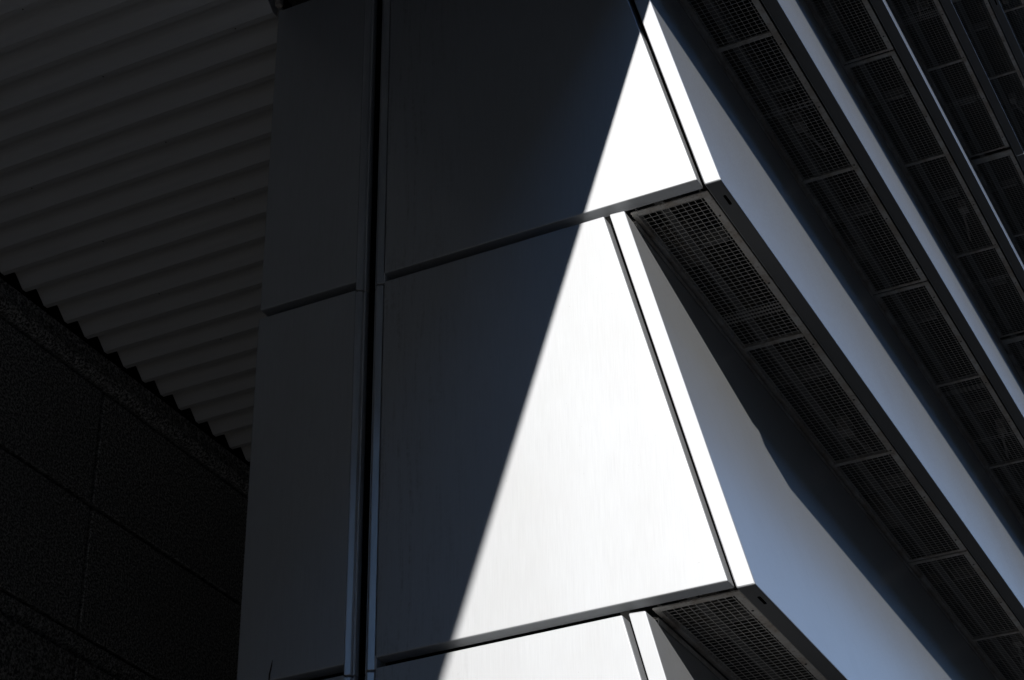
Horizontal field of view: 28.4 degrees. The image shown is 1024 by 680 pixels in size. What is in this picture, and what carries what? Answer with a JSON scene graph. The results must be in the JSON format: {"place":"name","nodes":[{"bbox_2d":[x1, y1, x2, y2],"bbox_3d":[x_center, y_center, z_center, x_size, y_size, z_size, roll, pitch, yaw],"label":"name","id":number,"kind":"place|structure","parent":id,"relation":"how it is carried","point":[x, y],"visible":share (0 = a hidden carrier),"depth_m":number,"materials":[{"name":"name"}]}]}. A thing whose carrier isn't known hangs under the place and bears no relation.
{"place":"outdoors","nodes":[
{"label":"outdoors","id":0,"kind":"place"},
{"label":"road","id":1,"kind":"structure","parent":0,"visible":0},
{"bbox_2d":[0,278,249,679],"bbox_3d":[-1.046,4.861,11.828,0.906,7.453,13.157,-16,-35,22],"label":"granite wall","id":2,"kind":"structure","parent":1,"relation":"on","point":[123,505],"depth_m":10.71,"materials":[{"name":"black stone"}]},
{"bbox_3d":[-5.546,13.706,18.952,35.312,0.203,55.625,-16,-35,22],"label":"pavement","id":3,"kind":"structure","parent":0,"visible":0},
{"bbox_2d":[237,0,1023,679],"bbox_3d":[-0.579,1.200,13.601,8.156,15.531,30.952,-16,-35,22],"label":"metal clad building","id":4,"kind":"structure","parent":3,"relation":"on","point":[641,338],"depth_m":7.69,"materials":[{"name":"white metal"}]},
{"bbox_2d":[0,0,292,466],"bbox_3d":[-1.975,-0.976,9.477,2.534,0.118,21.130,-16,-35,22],"label":"ribbed ceiling","id":5,"kind":"structure","parent":4,"relation":"attached to","point":[135,140],"depth_m":9.77,"materials":[{"name":"grey metal"}]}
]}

